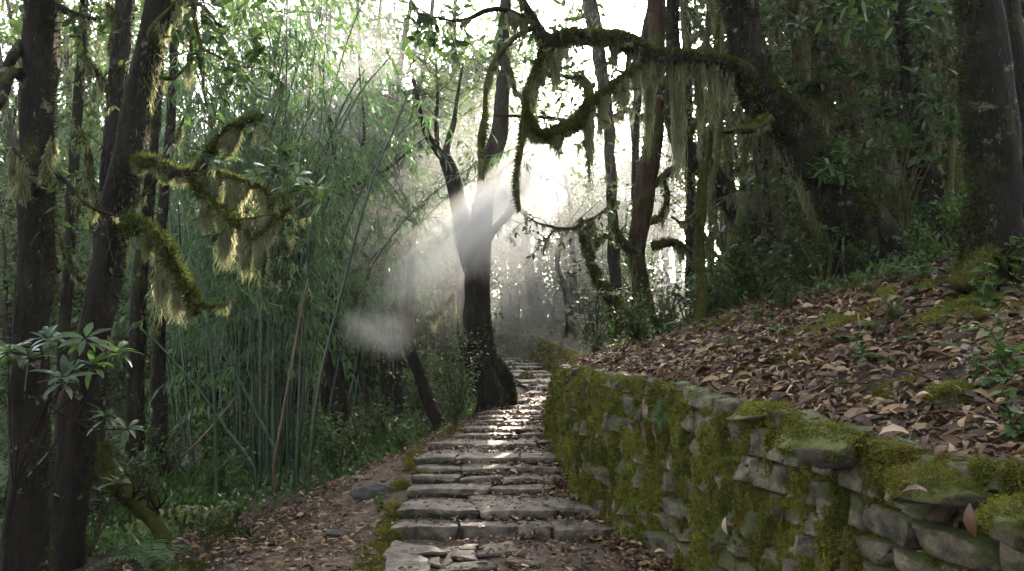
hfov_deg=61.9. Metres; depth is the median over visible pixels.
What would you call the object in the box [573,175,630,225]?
understory tree
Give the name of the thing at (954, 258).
sprig
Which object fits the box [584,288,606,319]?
shrub
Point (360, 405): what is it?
shrub
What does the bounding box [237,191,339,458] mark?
bamboo
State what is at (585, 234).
mossy tree
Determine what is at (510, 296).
forest tree
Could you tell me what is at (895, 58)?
slender tree
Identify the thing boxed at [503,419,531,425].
step slab
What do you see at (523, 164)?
forest tree
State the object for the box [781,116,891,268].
shrub
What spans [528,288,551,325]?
shrub
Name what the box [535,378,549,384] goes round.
step slab
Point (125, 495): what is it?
fallen limb
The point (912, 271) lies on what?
sprig
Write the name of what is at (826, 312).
seedling
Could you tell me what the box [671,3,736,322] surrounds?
slender tree
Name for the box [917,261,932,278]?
seedling
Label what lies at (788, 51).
slender tree
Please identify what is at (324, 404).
shrub
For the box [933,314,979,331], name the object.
dead twig
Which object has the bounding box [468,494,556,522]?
step slab
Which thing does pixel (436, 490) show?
step slab
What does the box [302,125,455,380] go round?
understory tree
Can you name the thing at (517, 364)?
step slab
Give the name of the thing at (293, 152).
bamboo
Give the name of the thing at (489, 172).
bamboo
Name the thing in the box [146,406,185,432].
shrub
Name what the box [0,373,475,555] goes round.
ground cover
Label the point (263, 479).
fern
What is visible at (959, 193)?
shrub
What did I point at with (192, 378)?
understory tree
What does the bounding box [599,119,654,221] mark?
forest tree
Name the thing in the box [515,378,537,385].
step slab
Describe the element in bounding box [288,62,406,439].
bamboo
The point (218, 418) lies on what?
bamboo
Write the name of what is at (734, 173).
mossy tree
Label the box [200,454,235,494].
shrub
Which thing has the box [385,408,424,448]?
shrub
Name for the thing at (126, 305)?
bamboo
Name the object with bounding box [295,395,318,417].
shrub
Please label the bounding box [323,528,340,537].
rock
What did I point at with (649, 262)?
shrub
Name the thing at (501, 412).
step slab
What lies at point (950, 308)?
sprig
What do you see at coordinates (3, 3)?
forest tree
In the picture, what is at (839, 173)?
rhododendron
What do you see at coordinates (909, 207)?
rhododendron
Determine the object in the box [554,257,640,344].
shrub
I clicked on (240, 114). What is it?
bamboo
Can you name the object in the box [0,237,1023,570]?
ground
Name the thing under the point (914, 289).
seedling
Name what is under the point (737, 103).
slender tree
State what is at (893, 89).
forest tree
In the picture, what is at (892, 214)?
leafy plant
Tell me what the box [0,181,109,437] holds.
understory tree
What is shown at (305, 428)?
shrub
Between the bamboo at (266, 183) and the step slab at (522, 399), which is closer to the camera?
the bamboo at (266, 183)
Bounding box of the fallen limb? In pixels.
[94,438,173,550]
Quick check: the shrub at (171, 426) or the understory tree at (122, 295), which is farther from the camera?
the understory tree at (122, 295)
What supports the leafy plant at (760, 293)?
on the ground at (220, 565)
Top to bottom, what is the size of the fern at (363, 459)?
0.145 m
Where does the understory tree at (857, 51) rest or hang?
on the ground at (220, 565)
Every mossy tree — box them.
[0,0,122,570]
[0,0,275,488]
[0,0,295,467]
[49,0,337,570]
[54,0,306,530]
[149,0,356,486]
[340,0,607,414]
[396,0,908,282]
[466,0,780,297]
[512,177,632,344]
[559,0,647,346]
[580,0,717,331]
[630,0,664,321]
[664,0,705,317]
[679,0,852,283]
[685,0,786,258]
[702,0,946,227]
[717,0,1023,218]
[744,2,849,249]
[757,0,874,165]
[761,0,907,213]
[763,0,914,280]
[815,0,1023,294]
[833,0,872,181]
[834,0,956,193]
[862,0,952,242]
[912,0,965,185]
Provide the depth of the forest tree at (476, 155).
35.17 m
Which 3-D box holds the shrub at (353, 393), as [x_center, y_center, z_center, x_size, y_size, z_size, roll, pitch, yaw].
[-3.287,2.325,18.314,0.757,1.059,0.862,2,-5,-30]
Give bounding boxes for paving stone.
[383,553,430,570]
[385,540,447,558]
[427,556,442,568]
[438,560,497,570]
[451,550,477,561]
[459,544,478,551]
[476,543,523,558]
[505,557,540,568]
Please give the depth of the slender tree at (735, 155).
16.50 m
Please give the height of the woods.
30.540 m
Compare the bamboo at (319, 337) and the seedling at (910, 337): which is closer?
the seedling at (910, 337)
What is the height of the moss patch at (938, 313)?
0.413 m
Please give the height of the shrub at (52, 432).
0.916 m
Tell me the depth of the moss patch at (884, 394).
4.44 m
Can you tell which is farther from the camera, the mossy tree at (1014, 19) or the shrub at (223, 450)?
the shrub at (223, 450)
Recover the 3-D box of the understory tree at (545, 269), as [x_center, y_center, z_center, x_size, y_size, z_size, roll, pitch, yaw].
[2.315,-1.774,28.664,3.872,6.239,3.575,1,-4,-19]
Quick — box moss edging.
[340,425,467,570]
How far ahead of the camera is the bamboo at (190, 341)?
13.55 m
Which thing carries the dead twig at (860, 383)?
on the leaf litter at (631, 360)
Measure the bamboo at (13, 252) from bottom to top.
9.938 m
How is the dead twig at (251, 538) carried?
on the ground at (220, 565)
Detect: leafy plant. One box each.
[603,313,629,340]
[633,277,685,334]
[655,298,689,325]
[656,276,707,323]
[679,270,721,314]
[682,297,694,316]
[686,286,721,317]
[707,277,729,297]
[710,226,779,303]
[728,235,790,298]
[742,251,807,300]
[747,287,797,298]
[763,242,814,292]
[767,227,809,284]
[777,250,794,282]
[781,220,857,284]
[801,222,828,277]
[846,240,875,272]
[885,201,919,241]
[892,212,948,263]
[905,200,941,245]
[921,180,968,249]
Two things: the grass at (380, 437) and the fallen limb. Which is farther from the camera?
the grass at (380, 437)
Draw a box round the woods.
[118,31,738,374]
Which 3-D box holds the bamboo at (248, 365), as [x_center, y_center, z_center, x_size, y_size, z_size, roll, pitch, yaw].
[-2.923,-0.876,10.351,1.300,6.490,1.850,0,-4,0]
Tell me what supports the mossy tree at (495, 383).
on the ground at (220, 565)
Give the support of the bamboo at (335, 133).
on the ground at (220, 565)
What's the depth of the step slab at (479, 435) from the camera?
9.78 m
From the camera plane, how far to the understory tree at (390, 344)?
15.66 m
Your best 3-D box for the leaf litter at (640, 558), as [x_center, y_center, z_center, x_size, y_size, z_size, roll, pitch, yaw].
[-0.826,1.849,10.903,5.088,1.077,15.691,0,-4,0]
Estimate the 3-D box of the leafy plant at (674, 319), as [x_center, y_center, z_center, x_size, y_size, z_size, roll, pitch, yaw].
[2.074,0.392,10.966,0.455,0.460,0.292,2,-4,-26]
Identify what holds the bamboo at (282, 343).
on the ground at (220, 565)
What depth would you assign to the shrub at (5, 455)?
12.00 m
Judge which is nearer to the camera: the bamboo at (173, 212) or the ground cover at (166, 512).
the ground cover at (166, 512)
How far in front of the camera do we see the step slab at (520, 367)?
20.30 m
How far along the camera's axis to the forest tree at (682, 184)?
37.78 m
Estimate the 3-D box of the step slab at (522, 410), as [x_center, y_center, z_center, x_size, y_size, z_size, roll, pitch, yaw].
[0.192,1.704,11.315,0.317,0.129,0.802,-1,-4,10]
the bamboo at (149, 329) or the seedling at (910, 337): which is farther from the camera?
the bamboo at (149, 329)
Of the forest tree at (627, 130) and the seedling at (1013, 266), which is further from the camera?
the forest tree at (627, 130)
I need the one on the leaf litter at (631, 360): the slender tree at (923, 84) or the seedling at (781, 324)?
the seedling at (781, 324)
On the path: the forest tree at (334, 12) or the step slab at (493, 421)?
the step slab at (493, 421)
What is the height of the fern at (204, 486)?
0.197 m
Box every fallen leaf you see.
[721,517,727,534]
[855,407,867,414]
[879,424,909,434]
[902,484,928,493]
[916,391,931,396]
[963,503,976,537]
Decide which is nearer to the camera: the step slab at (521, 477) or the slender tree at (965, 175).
the step slab at (521, 477)
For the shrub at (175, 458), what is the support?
on the ground at (220, 565)
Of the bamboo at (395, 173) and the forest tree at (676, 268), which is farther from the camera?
the forest tree at (676, 268)
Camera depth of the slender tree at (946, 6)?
9.75 m
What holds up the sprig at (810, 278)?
on the ground at (220, 565)
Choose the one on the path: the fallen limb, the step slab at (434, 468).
the step slab at (434, 468)
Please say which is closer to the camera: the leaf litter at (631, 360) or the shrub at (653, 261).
the leaf litter at (631, 360)
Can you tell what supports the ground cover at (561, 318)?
on the ground at (220, 565)
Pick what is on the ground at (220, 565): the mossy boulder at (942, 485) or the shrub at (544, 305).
the shrub at (544, 305)
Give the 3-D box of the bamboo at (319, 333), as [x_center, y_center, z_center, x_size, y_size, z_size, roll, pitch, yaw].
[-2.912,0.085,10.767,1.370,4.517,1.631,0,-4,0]
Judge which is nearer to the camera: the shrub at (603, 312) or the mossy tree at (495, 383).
the mossy tree at (495, 383)
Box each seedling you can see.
[373,492,387,511]
[773,322,789,340]
[787,314,795,325]
[809,334,841,341]
[815,315,829,325]
[820,306,830,315]
[831,333,868,340]
[844,347,877,358]
[852,340,869,364]
[858,352,902,362]
[863,281,877,297]
[894,336,933,343]
[907,281,919,296]
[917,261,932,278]
[917,327,936,330]
[931,342,989,353]
[964,352,989,379]
[968,260,1016,306]
[972,344,1015,352]
[980,326,1023,385]
[984,385,1023,442]
[991,314,1004,324]
[992,233,1023,285]
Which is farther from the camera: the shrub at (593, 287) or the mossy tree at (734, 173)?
the shrub at (593, 287)
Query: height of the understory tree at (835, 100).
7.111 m
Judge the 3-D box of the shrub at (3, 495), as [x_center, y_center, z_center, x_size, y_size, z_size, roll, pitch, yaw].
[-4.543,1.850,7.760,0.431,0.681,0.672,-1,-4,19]
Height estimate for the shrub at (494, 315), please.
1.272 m
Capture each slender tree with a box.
[632,0,732,249]
[679,0,767,196]
[679,0,771,284]
[683,0,749,272]
[690,0,796,214]
[691,19,787,242]
[692,0,771,261]
[704,1,764,247]
[705,0,784,304]
[708,2,792,310]
[710,0,786,214]
[733,2,846,225]
[761,0,856,238]
[764,15,839,140]
[772,3,802,252]
[773,27,838,199]
[774,12,838,138]
[789,14,855,124]
[813,0,860,171]
[829,2,869,182]
[842,0,952,162]
[842,6,889,200]
[851,2,965,195]
[859,4,944,172]
[859,13,898,200]
[913,0,964,170]
[921,3,957,97]
[924,4,959,184]
[940,0,958,53]
[958,126,968,186]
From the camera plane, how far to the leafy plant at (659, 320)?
10.26 m
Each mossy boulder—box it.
[733,397,800,423]
[771,419,878,468]
[877,455,994,508]
[974,491,1023,552]
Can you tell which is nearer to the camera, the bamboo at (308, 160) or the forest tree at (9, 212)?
the bamboo at (308, 160)
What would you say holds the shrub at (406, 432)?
on the ground at (220, 565)
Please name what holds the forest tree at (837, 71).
on the ground cover at (858, 276)
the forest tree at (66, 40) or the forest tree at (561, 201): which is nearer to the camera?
the forest tree at (66, 40)
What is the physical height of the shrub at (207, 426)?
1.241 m
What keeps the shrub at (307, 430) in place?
on the ground at (220, 565)
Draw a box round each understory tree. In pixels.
[0,105,150,391]
[0,144,125,443]
[0,175,192,410]
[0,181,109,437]
[53,159,230,409]
[54,247,150,416]
[75,230,151,390]
[80,210,194,381]
[109,210,206,395]
[112,128,374,432]
[113,214,242,434]
[124,115,321,429]
[169,329,210,399]
[180,136,388,422]
[229,169,432,414]
[291,141,385,334]
[296,189,496,434]
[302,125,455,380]
[330,123,532,410]
[340,249,471,432]
[352,274,414,398]
[369,154,509,367]
[434,203,521,367]
[445,242,514,365]
[474,125,590,304]
[490,178,564,328]
[490,229,546,333]
[494,217,558,320]
[495,164,597,298]
[516,191,584,319]
[524,156,630,295]
[527,134,630,305]
[531,179,589,286]
[554,163,630,252]
[568,195,660,312]
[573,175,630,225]
[574,157,669,262]
[580,186,627,281]
[580,188,659,273]
[590,172,684,272]
[693,78,794,259]
[778,11,894,200]
[779,0,921,207]
[809,0,1021,194]
[889,0,958,108]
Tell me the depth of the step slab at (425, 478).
7.91 m
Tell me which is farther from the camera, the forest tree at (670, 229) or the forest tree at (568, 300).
the forest tree at (670, 229)
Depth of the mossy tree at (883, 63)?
9.94 m
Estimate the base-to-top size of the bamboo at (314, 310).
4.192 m
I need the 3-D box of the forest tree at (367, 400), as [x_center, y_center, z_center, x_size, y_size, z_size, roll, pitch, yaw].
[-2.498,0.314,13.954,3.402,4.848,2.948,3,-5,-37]
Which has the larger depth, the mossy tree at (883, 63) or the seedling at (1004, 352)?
the mossy tree at (883, 63)
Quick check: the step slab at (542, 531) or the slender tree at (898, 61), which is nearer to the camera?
the step slab at (542, 531)
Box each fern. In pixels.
[85,538,195,570]
[158,485,209,502]
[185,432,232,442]
[212,473,283,488]
[284,456,354,471]
[353,456,382,466]
[642,321,681,333]
[646,395,668,433]
[665,319,709,326]
[847,320,902,332]
[875,266,920,274]
[886,250,945,260]
[902,266,953,279]
[964,373,1023,388]
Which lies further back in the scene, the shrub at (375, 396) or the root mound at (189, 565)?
the shrub at (375, 396)
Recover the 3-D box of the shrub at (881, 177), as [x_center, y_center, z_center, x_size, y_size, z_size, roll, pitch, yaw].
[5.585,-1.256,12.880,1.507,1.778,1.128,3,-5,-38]
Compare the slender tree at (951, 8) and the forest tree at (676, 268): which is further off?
the forest tree at (676, 268)
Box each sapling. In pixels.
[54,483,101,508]
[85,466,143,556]
[180,493,239,551]
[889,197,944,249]
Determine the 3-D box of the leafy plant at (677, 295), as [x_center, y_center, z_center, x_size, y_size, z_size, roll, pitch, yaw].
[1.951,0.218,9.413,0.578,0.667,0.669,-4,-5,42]
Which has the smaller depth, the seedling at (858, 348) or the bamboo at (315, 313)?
the seedling at (858, 348)
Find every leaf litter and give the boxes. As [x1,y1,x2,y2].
[81,371,687,570]
[549,246,1023,568]
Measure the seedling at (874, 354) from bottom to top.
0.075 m
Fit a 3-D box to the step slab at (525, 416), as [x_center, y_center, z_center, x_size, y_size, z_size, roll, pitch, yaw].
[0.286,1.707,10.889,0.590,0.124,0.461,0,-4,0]
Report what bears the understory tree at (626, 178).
on the ground at (220, 565)
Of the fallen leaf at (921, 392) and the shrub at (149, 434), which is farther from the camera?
the shrub at (149, 434)
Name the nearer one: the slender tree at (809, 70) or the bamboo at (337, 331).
the bamboo at (337, 331)
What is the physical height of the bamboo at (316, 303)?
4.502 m
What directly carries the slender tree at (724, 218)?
on the ground at (220, 565)
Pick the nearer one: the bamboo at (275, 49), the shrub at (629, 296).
the bamboo at (275, 49)
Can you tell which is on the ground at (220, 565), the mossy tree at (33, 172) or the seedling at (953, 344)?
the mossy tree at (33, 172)
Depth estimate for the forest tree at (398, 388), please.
14.92 m
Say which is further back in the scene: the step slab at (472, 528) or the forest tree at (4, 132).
the forest tree at (4, 132)
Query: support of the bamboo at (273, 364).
on the ground at (220, 565)
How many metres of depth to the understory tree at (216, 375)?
15.91 m
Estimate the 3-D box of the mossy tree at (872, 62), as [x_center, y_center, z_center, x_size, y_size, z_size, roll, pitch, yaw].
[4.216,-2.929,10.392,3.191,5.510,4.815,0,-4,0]
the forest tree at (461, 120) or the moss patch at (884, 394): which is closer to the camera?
the moss patch at (884, 394)
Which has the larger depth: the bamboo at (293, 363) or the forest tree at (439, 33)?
the forest tree at (439, 33)
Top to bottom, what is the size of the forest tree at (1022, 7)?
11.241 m
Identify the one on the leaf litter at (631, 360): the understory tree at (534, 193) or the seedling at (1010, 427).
the seedling at (1010, 427)
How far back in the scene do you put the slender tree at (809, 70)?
14.53 m
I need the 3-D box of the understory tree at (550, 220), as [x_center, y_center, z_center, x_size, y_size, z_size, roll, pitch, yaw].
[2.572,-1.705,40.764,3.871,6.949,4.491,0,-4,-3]
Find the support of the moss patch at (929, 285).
on the ground at (220, 565)
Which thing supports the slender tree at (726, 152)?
on the ground at (220, 565)
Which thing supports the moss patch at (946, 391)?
on the ground at (220, 565)
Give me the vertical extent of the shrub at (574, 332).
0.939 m
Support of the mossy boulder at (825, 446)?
on the retaining wall at (678, 489)
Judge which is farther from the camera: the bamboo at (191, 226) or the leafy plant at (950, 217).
the bamboo at (191, 226)
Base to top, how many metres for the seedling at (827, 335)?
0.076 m
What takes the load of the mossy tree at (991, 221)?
on the ground at (220, 565)
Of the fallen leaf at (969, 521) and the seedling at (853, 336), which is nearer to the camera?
the fallen leaf at (969, 521)
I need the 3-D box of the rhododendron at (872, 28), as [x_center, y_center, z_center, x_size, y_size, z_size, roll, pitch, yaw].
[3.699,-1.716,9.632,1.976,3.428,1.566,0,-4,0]
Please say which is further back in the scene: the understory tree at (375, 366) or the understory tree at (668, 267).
the understory tree at (668, 267)
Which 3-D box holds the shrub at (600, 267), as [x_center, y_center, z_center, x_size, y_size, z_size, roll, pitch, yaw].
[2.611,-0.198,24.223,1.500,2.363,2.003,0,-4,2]
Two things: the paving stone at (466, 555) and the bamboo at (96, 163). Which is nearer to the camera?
the paving stone at (466, 555)
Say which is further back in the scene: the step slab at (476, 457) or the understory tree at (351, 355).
the understory tree at (351, 355)
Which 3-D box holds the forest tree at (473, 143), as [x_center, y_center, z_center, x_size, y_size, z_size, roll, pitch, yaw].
[-2.828,-1.255,19.560,6.653,9.208,3.793,3,-5,-41]
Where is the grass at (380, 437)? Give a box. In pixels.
[97,380,520,525]
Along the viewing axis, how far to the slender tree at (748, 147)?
10.94 m
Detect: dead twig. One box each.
[184,542,219,557]
[233,522,269,543]
[752,405,803,414]
[753,353,814,361]
[802,366,862,384]
[825,377,839,391]
[865,369,896,387]
[888,356,929,378]
[900,322,955,335]
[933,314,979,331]
[963,326,995,343]
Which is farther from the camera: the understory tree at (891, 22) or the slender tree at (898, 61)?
the understory tree at (891, 22)
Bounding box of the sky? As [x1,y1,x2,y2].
[0,0,767,297]
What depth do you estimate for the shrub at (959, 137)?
13.48 m
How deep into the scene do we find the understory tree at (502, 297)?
31.94 m
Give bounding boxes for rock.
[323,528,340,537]
[350,482,394,499]
[517,370,534,378]
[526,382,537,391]
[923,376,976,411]
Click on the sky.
(622, 16)
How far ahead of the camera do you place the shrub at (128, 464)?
7.71 m
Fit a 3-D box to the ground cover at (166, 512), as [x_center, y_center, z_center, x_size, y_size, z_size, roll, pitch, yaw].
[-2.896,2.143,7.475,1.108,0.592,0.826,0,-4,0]
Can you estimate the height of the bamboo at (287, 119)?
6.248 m
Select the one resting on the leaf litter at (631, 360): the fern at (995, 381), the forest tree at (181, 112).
the fern at (995, 381)
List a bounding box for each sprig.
[711,309,744,313]
[764,275,809,309]
[799,257,827,289]
[880,296,904,322]
[889,250,901,266]
[905,262,918,281]
[913,258,930,276]
[933,245,958,268]
[941,324,994,331]
[942,307,956,322]
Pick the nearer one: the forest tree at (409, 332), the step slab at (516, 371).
the forest tree at (409, 332)
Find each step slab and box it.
[390,519,459,541]
[396,497,478,521]
[406,482,493,498]
[411,474,463,483]
[414,449,460,464]
[416,464,461,474]
[427,438,483,450]
[451,432,494,439]
[455,448,519,465]
[457,425,499,432]
[459,475,505,485]
[460,463,512,476]
[460,519,518,538]
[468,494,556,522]
[473,438,518,449]
[475,418,504,425]
[477,409,517,415]
[477,414,513,420]
[488,484,558,495]
[492,425,522,434]
[494,433,520,439]
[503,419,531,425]
[503,473,560,485]
[505,362,521,365]
[509,366,527,369]
[509,404,533,409]
[510,369,523,372]
[510,409,536,415]
[512,373,536,378]
[512,464,562,473]
[514,415,542,420]
[515,359,534,362]
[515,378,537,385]
[515,438,536,450]
[517,396,538,404]
[517,520,550,539]
[519,384,546,391]
[520,424,544,433]
[520,449,557,465]
[521,431,542,437]
[522,363,540,365]
[523,495,591,520]
[526,365,543,370]
[526,390,545,396]
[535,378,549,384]
[538,440,551,448]
[547,519,615,542]
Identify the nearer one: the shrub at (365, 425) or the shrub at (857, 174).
the shrub at (857, 174)
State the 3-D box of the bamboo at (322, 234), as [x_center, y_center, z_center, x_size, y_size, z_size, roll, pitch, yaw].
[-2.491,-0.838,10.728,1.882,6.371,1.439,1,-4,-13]
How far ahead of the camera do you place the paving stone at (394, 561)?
5.84 m
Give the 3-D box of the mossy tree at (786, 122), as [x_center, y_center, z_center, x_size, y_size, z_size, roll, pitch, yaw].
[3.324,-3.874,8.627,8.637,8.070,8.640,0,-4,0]
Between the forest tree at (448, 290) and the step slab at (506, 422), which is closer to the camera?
the step slab at (506, 422)
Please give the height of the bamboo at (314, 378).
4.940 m
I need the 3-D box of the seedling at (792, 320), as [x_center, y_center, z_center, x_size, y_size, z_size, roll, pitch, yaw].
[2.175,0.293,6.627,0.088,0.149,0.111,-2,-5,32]
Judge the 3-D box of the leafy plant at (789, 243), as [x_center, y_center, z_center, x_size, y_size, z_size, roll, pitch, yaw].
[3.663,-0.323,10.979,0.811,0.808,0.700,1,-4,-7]
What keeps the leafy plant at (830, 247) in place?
on the ground at (220, 565)
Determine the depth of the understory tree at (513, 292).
32.21 m
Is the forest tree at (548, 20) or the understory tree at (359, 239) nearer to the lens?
the understory tree at (359, 239)
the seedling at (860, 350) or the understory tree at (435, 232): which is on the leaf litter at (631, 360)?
the seedling at (860, 350)
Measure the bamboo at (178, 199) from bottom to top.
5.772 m
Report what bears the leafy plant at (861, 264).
on the ground at (220, 565)
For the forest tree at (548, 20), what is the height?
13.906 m
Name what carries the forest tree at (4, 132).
on the ground at (220, 565)
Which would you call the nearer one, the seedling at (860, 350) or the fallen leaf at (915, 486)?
the fallen leaf at (915, 486)
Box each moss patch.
[643,314,741,350]
[732,343,823,378]
[791,285,909,339]
[853,373,923,404]
[907,288,1023,331]
[914,274,950,291]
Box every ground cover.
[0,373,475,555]
[455,307,603,337]
[546,219,1023,354]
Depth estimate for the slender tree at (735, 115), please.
10.76 m
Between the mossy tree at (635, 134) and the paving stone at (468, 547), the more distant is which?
the mossy tree at (635, 134)
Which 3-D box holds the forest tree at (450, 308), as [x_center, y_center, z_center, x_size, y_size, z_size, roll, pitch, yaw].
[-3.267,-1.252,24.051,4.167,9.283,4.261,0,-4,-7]
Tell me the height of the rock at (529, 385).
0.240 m
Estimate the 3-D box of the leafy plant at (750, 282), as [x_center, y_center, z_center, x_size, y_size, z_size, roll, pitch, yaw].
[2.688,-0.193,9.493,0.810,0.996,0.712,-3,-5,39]
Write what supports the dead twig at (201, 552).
on the ground at (220, 565)
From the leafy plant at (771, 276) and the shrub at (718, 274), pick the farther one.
the shrub at (718, 274)
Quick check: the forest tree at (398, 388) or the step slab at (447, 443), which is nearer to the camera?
the step slab at (447, 443)
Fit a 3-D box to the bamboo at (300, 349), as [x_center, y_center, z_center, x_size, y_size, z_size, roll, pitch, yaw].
[-2.112,-0.218,9.765,1.918,5.060,1.756,0,-4,0]
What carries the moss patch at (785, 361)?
on the ground at (220, 565)
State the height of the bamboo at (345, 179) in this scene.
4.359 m
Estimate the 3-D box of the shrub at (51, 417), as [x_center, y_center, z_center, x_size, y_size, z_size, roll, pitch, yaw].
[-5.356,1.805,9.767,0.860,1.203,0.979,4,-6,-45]
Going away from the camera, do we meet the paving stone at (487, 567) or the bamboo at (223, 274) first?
the paving stone at (487, 567)
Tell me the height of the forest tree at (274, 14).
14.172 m
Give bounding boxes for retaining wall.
[454,333,582,371]
[542,363,1023,570]
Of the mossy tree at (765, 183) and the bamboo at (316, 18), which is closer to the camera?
the bamboo at (316, 18)
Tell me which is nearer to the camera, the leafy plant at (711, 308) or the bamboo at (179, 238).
the leafy plant at (711, 308)
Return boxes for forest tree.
[0,0,105,329]
[0,0,142,393]
[0,0,150,303]
[0,0,205,324]
[0,2,165,186]
[0,2,206,290]
[0,55,191,327]
[0,87,91,314]
[6,18,163,266]
[21,0,207,312]
[55,0,188,339]
[64,31,198,285]
[78,0,237,316]
[98,186,193,381]
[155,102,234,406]
[156,28,431,449]
[177,104,313,394]
[178,62,369,405]
[183,0,422,402]
[189,1,356,395]
[191,29,308,276]
[196,0,337,396]
[197,0,495,421]
[227,0,454,273]
[235,12,456,387]
[250,13,459,405]
[252,143,450,442]
[255,0,579,400]
[257,80,459,433]
[258,32,523,399]
[268,36,444,287]
[291,35,460,384]
[299,36,493,399]
[306,98,554,434]
[311,49,587,403]
[316,0,473,287]
[329,0,513,372]
[332,85,544,429]
[338,26,537,382]
[361,250,456,314]
[366,0,625,280]
[369,26,544,375]
[372,83,618,398]
[400,39,533,263]
[407,23,585,381]
[440,26,581,333]
[449,124,552,271]
[459,19,544,304]
[472,156,551,310]
[485,1,580,212]
[490,97,560,273]
[502,143,583,327]
[505,143,577,333]
[510,137,604,323]
[517,0,610,273]
[527,171,605,337]
[532,72,643,273]
[542,139,606,267]
[551,68,642,246]
[554,120,642,254]
[560,97,695,281]
[568,144,649,249]
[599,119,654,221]
[605,125,681,235]
[612,40,724,284]
[616,123,706,280]
[618,114,693,285]
[619,119,683,247]
[623,142,697,280]
[628,132,696,251]
[642,0,788,165]
[653,157,684,285]
[655,147,739,266]
[664,116,737,230]
[679,10,775,192]
[680,0,928,185]
[692,0,780,212]
[720,0,795,260]
[756,3,959,136]
[782,1,956,122]
[784,0,1023,201]
[877,1,1023,94]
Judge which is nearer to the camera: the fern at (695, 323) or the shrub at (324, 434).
the fern at (695, 323)
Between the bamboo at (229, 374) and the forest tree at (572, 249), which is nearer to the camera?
the bamboo at (229, 374)
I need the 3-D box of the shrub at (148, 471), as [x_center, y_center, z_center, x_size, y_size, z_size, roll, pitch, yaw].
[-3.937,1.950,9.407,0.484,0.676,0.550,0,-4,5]
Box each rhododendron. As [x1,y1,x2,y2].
[0,322,144,570]
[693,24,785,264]
[758,0,911,177]
[804,138,866,282]
[891,194,963,249]
[901,0,962,244]
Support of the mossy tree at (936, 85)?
on the ground at (220, 565)
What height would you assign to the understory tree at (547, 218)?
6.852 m
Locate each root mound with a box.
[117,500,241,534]
[154,557,215,570]
[194,524,250,542]
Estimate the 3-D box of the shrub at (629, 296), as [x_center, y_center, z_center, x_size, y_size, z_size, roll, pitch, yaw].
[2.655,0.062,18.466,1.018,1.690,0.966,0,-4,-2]
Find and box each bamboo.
[0,17,132,404]
[0,43,118,368]
[0,82,185,467]
[10,100,221,466]
[59,151,194,445]
[83,111,266,454]
[95,170,224,457]
[107,68,270,417]
[119,222,282,501]
[125,126,203,468]
[129,1,282,460]
[131,38,256,467]
[133,183,213,450]
[138,71,219,469]
[143,127,246,459]
[150,335,257,495]
[154,69,320,481]
[156,73,220,457]
[160,24,298,449]
[160,102,324,476]
[161,71,242,444]
[163,45,309,483]
[166,136,312,453]
[167,200,232,444]
[172,92,314,476]
[173,106,312,472]
[173,177,283,433]
[175,30,298,478]
[175,397,234,483]
[188,59,354,475]
[188,128,316,471]
[189,0,311,476]
[198,34,338,488]
[198,314,280,490]
[200,1,315,437]
[205,0,308,453]
[209,0,351,465]
[213,0,356,484]
[213,73,356,466]
[217,28,354,489]
[218,147,402,470]
[221,107,312,333]
[224,109,362,479]
[224,124,353,352]
[232,77,394,471]
[232,100,385,473]
[233,69,414,487]
[236,0,332,482]
[236,59,412,488]
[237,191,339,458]
[238,0,354,468]
[238,139,319,427]
[245,0,389,467]
[250,3,362,446]
[252,120,334,466]
[256,142,345,433]
[260,97,328,390]
[262,255,354,448]
[264,0,374,477]
[267,133,419,464]
[272,278,308,492]
[277,145,379,454]
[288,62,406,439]
[288,98,497,487]
[297,165,361,431]
[305,89,409,494]
[321,138,531,467]
[338,99,457,396]
[338,178,446,357]
[353,169,477,411]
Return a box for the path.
[219,409,654,570]
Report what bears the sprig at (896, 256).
on the ground at (220, 565)
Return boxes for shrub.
[0,395,54,438]
[0,406,6,445]
[0,415,7,454]
[0,425,53,460]
[0,430,8,466]
[0,463,8,518]
[103,452,146,504]
[105,422,120,442]
[105,427,124,463]
[106,391,125,424]
[113,444,154,508]
[115,417,175,475]
[124,463,162,499]
[145,390,184,427]
[145,400,174,428]
[145,431,190,477]
[145,436,178,484]
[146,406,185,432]
[167,415,184,449]
[174,379,245,465]
[199,437,234,465]
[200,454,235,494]
[202,435,250,499]
[224,392,277,466]
[277,421,308,464]
[294,395,368,477]
[294,406,330,451]
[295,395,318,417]
[303,416,333,431]
[309,399,331,419]
[316,422,338,451]
[323,421,372,470]
[345,372,372,409]
[351,386,380,424]
[352,402,393,440]
[356,415,377,444]
[371,384,380,405]
[380,404,420,453]
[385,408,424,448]
[392,382,414,410]
[419,320,494,426]
[429,391,450,422]
[436,374,469,416]
[491,297,508,329]
[491,304,499,333]
[518,305,538,331]
[520,310,528,331]
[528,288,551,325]
[530,270,563,323]
[539,290,551,320]
[545,287,562,318]
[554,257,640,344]
[557,263,590,307]
[563,303,583,339]
[565,261,592,313]
[577,245,623,289]
[578,316,599,340]
[582,270,595,306]
[582,274,608,304]
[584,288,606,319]
[587,329,607,352]
[591,290,623,327]
[598,243,608,273]
[599,252,631,310]
[602,244,651,301]
[612,299,657,346]
[621,245,673,295]
[621,248,656,310]
[635,313,652,338]
[646,244,660,281]
[646,246,660,294]
[651,266,684,312]
[677,245,739,311]
[692,243,745,297]
[707,177,806,297]
[712,284,746,312]
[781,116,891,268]
[831,65,962,236]
[861,154,906,197]
[896,123,966,226]
[941,179,967,236]
[957,130,964,153]
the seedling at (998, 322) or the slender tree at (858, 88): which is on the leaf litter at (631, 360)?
the seedling at (998, 322)
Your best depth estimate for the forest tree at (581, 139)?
40.77 m
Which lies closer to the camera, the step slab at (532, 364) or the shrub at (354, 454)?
the shrub at (354, 454)
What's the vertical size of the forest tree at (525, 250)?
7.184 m

